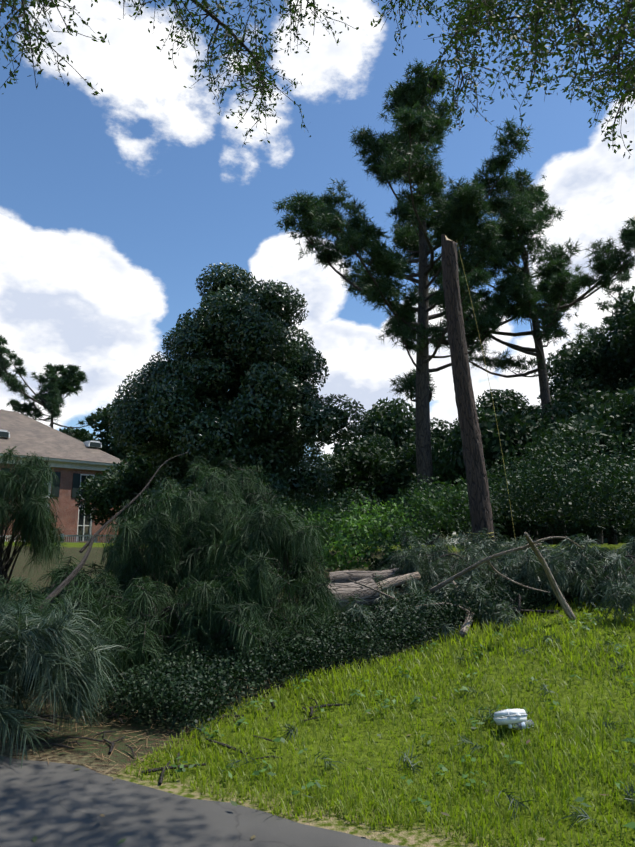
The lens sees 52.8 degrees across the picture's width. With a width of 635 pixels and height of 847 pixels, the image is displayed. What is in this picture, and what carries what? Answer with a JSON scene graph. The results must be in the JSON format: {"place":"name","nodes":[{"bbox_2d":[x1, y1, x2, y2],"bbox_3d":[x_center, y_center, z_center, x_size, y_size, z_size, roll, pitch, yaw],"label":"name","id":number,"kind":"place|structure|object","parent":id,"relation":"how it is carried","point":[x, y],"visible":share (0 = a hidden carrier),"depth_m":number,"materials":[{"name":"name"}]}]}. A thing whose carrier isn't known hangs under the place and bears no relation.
{"place":"outdoors","nodes":[
{"label":"outdoors","id":0,"kind":"place"},
{"bbox_2d":[0,333,107,427],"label":"pine","id":1,"kind":"object","parent":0,"point":[71,381],"depth_m":74.56,"materials":[{"name":"green plant"}]},
{"bbox_2d":[0,463,119,542],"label":"brick wall","id":2,"kind":"structure","parent":0,"point":[67,513],"depth_m":44.42,"materials":[{"name":"red brick"}]},
{"bbox_2d":[0,431,102,497],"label":"window shutters","id":3,"kind":"object","parent":2,"relation":"attached to","point":[75,483],"visible":0.54,"depth_m":44.58,"materials":[{"name":"black"}]},
{"bbox_2d":[0,430,115,542],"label":"white house trim","id":4,"kind":"structure","parent":2,"relation":"attached to","point":[87,444],"depth_m":43.66,"materials":[{"name":"white paint"}]},
{"bbox_2d":[0,453,125,472],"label":"roof fascia","id":5,"kind":"structure","parent":2,"relation":"attached to","point":[76,464],"depth_m":44.53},
{"bbox_2d":[0,410,127,463],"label":"house roof","id":6,"kind":"structure","parent":2,"relation":"attached to","point":[29,434],"depth_m":45.50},
{"bbox_2d":[0,756,407,846],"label":"road","id":7,"kind":"structure","parent":0,"point":[64,805],"depth_m":3.56,"materials":[{"name":"grey asphalt"}]},
{"bbox_2d":[0,542,634,846],"bbox_3d":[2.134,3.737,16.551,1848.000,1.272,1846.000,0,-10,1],"label":"ground","id":8,"kind":"structure","parent":0,"point":[415,836],"depth_m":4.89,"materials":[{"name":"green plant"}]},
{"bbox_2d":[0,591,128,768],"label":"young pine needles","id":9,"kind":"object","parent":8,"relation":"on","point":[31,651],"visible":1,"depth_m":4.92,"materials":[{"name":"green plant"}]},
{"bbox_2d":[59,426,98,440],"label":"tree","id":10,"kind":"object","parent":8,"relation":"on","point":[80,434],"visible":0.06,"depth_m":79.17,"materials":[{"name":"green plant"}]},
{"bbox_2d":[74,446,167,540],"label":"tree","id":11,"kind":"object","parent":8,"relation":"on","point":[117,481],"depth_m":41.68,"materials":[{"name":"green plant"}]},
{"bbox_2d":[77,398,166,473],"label":"tree","id":12,"kind":"object","parent":8,"relation":"on","point":[105,442],"depth_m":72.73,"materials":[{"name":"green plant"}]},
{"bbox_2d":[2,669,288,777],"bbox_3d":[-4.037,2.657,6.677,7.390,0.113,2.510,-4,-10,24],"label":"pine straw","id":13,"kind":"object","parent":8,"relation":"on","point":[109,736],"visible":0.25,"depth_m":4.86,"materials":[{"name":"brown plant"}]},
{"bbox_2d":[0,446,346,685],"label":"fallen pine","id":14,"kind":"object","parent":8,"relation":"on","point":[251,590],"depth_m":7.74,"materials":[{"name":"green plant"}]},
{"bbox_2d":[106,262,369,516],"bbox_3d":[-3.802,-0.976,31.251,12.498,14.002,10.407,0,-10,1],"label":"magnolia","id":15,"kind":"object","parent":8,"relation":"on","point":[251,438],"depth_m":28.75,"materials":[{"name":"green plant"}]},
{"bbox_2d":[0,669,611,843],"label":"debris","id":16,"kind":"object","parent":8,"relation":"on","point":[311,712],"depth_m":4.84,"materials":[{"name":"brown wood"}]},
{"bbox_2d":[285,485,329,543],"bbox_3d":[-0.961,5.499,40.001,6.738,4.737,4.639,0,-10,1],"label":"tree","id":17,"kind":"object","parent":8,"relation":"on","point":[312,506],"depth_m":39.00,"materials":[{"name":"green plant"}]},
{"bbox_2d":[22,597,615,845],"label":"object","id":18,"kind":"object","parent":8,"relation":"on","point":[234,803],"visible":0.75,"depth_m":3.74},
{"bbox_2d":[314,452,339,499],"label":"tree","id":19,"kind":"object","parent":8,"relation":"on","point":[326,455],"visible":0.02,"depth_m":50.23,"materials":[{"name":"green plant"}]},
{"bbox_2d":[68,561,628,732],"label":"ground cover leaves","id":20,"kind":"object","parent":8,"relation":"on","point":[175,693],"visible":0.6,"depth_m":6.39,"materials":[{"name":"green plant"}]},
{"bbox_2d":[316,439,401,543],"bbox_3d":[2.827,4.102,36.037,6.130,6.123,6.832,0,-10,1],"label":"tree","id":21,"kind":"object","parent":8,"relation":"on","point":[356,477],"depth_m":34.26,"materials":[{"name":"green plant"}]},
{"bbox_2d":[326,568,400,613],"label":"logs","id":22,"kind":"object","parent":8,"relation":"on","point":[344,585],"visible":0.56,"depth_m":8.68,"materials":[{"name":"brown wood"}]},
{"bbox_2d":[301,497,431,571],"bbox_3d":[1.271,2.932,18.027,3.902,1.717,14.069,-2,-10,14],"label":"bush","id":23,"kind":"object","parent":8,"relation":"on","point":[349,552],"visible":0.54,"depth_m":12.49,"materials":[{"name":"green plant"}]},
{"bbox_2d":[330,397,415,460],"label":"tree","id":24,"kind":"object","parent":8,"relation":"on","point":[382,413],"depth_m":70.90,"materials":[{"name":"green plant"}]},
{"bbox_2d":[119,474,634,543],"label":"hedge","id":25,"kind":"object","parent":8,"relation":"on","point":[605,540],"depth_m":50.35,"materials":[{"name":"green plant"}]},
{"bbox_2d":[353,432,405,466],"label":"tree","id":26,"kind":"object","parent":8,"relation":"on","point":[385,443],"depth_m":58.91,"materials":[{"name":"green plant"}]},
{"bbox_2d":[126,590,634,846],"bbox_3d":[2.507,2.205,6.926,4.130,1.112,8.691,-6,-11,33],"label":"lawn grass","id":27,"kind":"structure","parent":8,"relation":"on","point":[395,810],"depth_m":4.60,"materials":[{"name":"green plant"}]},
{"bbox_2d":[171,598,634,829],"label":"weeds","id":28,"kind":"object","parent":8,"relation":"on","point":[578,799],"visible":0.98,"depth_m":4.88,"materials":[{"name":"green plant"}]},
{"bbox_2d":[186,603,634,827],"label":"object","id":29,"kind":"object","parent":8,"relation":"on","point":[585,815],"visible":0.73,"depth_m":4.49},
{"bbox_2d":[356,436,465,543],"bbox_3d":[4.897,3.532,33.045,6.273,6.132,4.268,-7,-12,36],"label":"bush","id":30,"kind":"object","parent":8,"relation":"on","point":[407,472],"depth_m":32.97,"materials":[{"name":"green plant"}]},
{"bbox_2d":[272,58,572,544],"bbox_3d":[5.134,-5.562,28.026,14.044,21.693,11.394,4,-10,-24],"label":"tall pine","id":31,"kind":"object","parent":8,"relation":"on","point":[450,204],"depth_m":26.93,"materials":[{"name":"green plant"}]},
{"bbox_2d":[392,531,470,544],"bbox_3d":[3.062,6.373,35.512,13.209,1.283,3.566,0,-10,1],"label":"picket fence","id":32,"kind":"object","parent":8,"relation":"on","point":[451,539],"depth_m":34.40,"materials":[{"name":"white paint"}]},
{"bbox_2d":[406,417,457,459],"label":"tree","id":33,"kind":"object","parent":8,"relation":"on","point":[442,426],"depth_m":51.85,"materials":[{"name":"green plant"}]},
{"bbox_2d":[257,420,634,542],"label":"bushes","id":34,"kind":"object","parent":8,"relation":"on","point":[612,489],"visible":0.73,"depth_m":15.73,"materials":[{"name":"green plant"}]},
{"bbox_2d":[279,472,625,570],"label":"shrub leaves","id":35,"kind":"object","parent":8,"relation":"on","point":[422,504],"visible":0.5,"depth_m":13.99,"materials":[{"name":"green plant"}]},
{"bbox_2d":[349,532,583,637],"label":"fallen branches","id":36,"kind":"object","parent":8,"relation":"on","point":[399,581],"visible":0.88,"depth_m":7.83,"materials":[{"name":"brown wood"}]},
{"bbox_2d":[441,235,494,543],"bbox_3d":[2.930,-0.559,12.428,0.861,6.641,0.508,0,-10,1],"label":"broken tree trunk","id":37,"kind":"object","parent":8,"relation":"on","point":[480,509],"visible":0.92,"depth_m":12.28,"materials":[{"name":"brown wood"}]},
{"bbox_2d":[457,244,515,540],"bbox_3d":[3.236,-0.577,12.396,0.891,6.268,0.507,-2,-10,10],"label":"hanging wire","id":38,"kind":"object","parent":37,"relation":"attached to","point":[495,416],"visible":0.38,"depth_m":12.09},
{"bbox_2d":[406,433,541,532],"bbox_3d":[7.318,3.024,28.570,6.646,5.359,6.268,0,-10,1],"label":"bush","id":39,"kind":"object","parent":8,"relation":"on","point":[446,471],"depth_m":27.70,"materials":[{"name":"green plant"}]},
{"bbox_2d":[443,408,507,446],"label":"tree","id":40,"kind":"object","parent":8,"relation":"on","point":[455,425],"depth_m":43.99,"materials":[{"name":"green plant"}]},
{"bbox_2d":[336,523,634,642],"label":"brush pile","id":41,"kind":"object","parent":8,"relation":"on","point":[432,577],"depth_m":8.67,"materials":[{"name":"green plant"}]},
{"bbox_2d":[475,389,541,540],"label":"tree","id":42,"kind":"object","parent":8,"relation":"on","point":[509,397],"depth_m":49.37,"materials":[{"name":"green plant"}]},
{"bbox_2d":[493,709,527,724],"bbox_3d":[1.477,2.246,4.900,0.208,0.098,0.190,12,-34,-29],"label":"foam takeaway box","id":43,"kind":"object","parent":8,"relation":"on","point":[506,717],"visible":0.98,"depth_m":4.84,"materials":[{"name":"white plastic"}]},
{"bbox_2d":[396,167,634,544],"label":"pine","id":44,"kind":"object","parent":8,"relation":"on","point":[527,199],"depth_m":29.32,"materials":[{"name":"green plant"}]},
{"bbox_2d":[511,719,533,729],"bbox_3d":[1.549,2.290,4.861,0.192,0.065,0.066,3,-10,-19],"label":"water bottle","id":45,"kind":"object","parent":8,"relation":"on","point":[529,722],"visible":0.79,"depth_m":4.83,"materials":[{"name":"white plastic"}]},
{"bbox_2d":[447,409,634,544],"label":"bush","id":46,"kind":"object","parent":8,"relation":"on","point":[530,425],"depth_m":24.84,"materials":[{"name":"green plant"}]},
{"bbox_2d":[537,338,625,543],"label":"tree","id":47,"kind":"object","parent":8,"relation":"on","point":[551,384],"depth_m":45.00,"materials":[{"name":"green plant"}]},
{"bbox_2d":[529,388,634,543],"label":"tree","id":48,"kind":"object","parent":8,"relation":"on","point":[599,402],"depth_m":26.78,"materials":[{"name":"green plant"}]},
{"bbox_2d":[533,386,634,505],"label":"tree","id":49,"kind":"object","parent":8,"relation":"on","point":[630,423],"depth_m":22.79,"materials":[{"name":"green plant"}]},
{"bbox_2d":[550,286,634,418],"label":"tree","id":50,"kind":"object","parent":8,"relation":"on","point":[595,349],"depth_m":36.28,"materials":[{"name":"green plant"}]},
{"bbox_2d":[586,307,634,402],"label":"tree","id":51,"kind":"object","parent":8,"relation":"on","point":[627,383],"depth_m":34.68,"materials":[{"name":"green plant"}]},
{"bbox_2d":[0,0,634,158],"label":"overhanging tree branches","id":52,"kind":"object","parent":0,"point":[552,21],"depth_m":7.51,"materials":[{"name":"green plant"}]},
{"bbox_2d":[0,0,634,461],"label":"sky","id":53,"kind":"structure","parent":0,"point":[114,202],"materials":[{"name":"blue"}]},
{"bbox_2d":[575,273,634,350],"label":"tree","id":54,"kind":"object","parent":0,"point":[618,289],"depth_m":55.75,"materials":[{"name":"green plant"}]}
]}

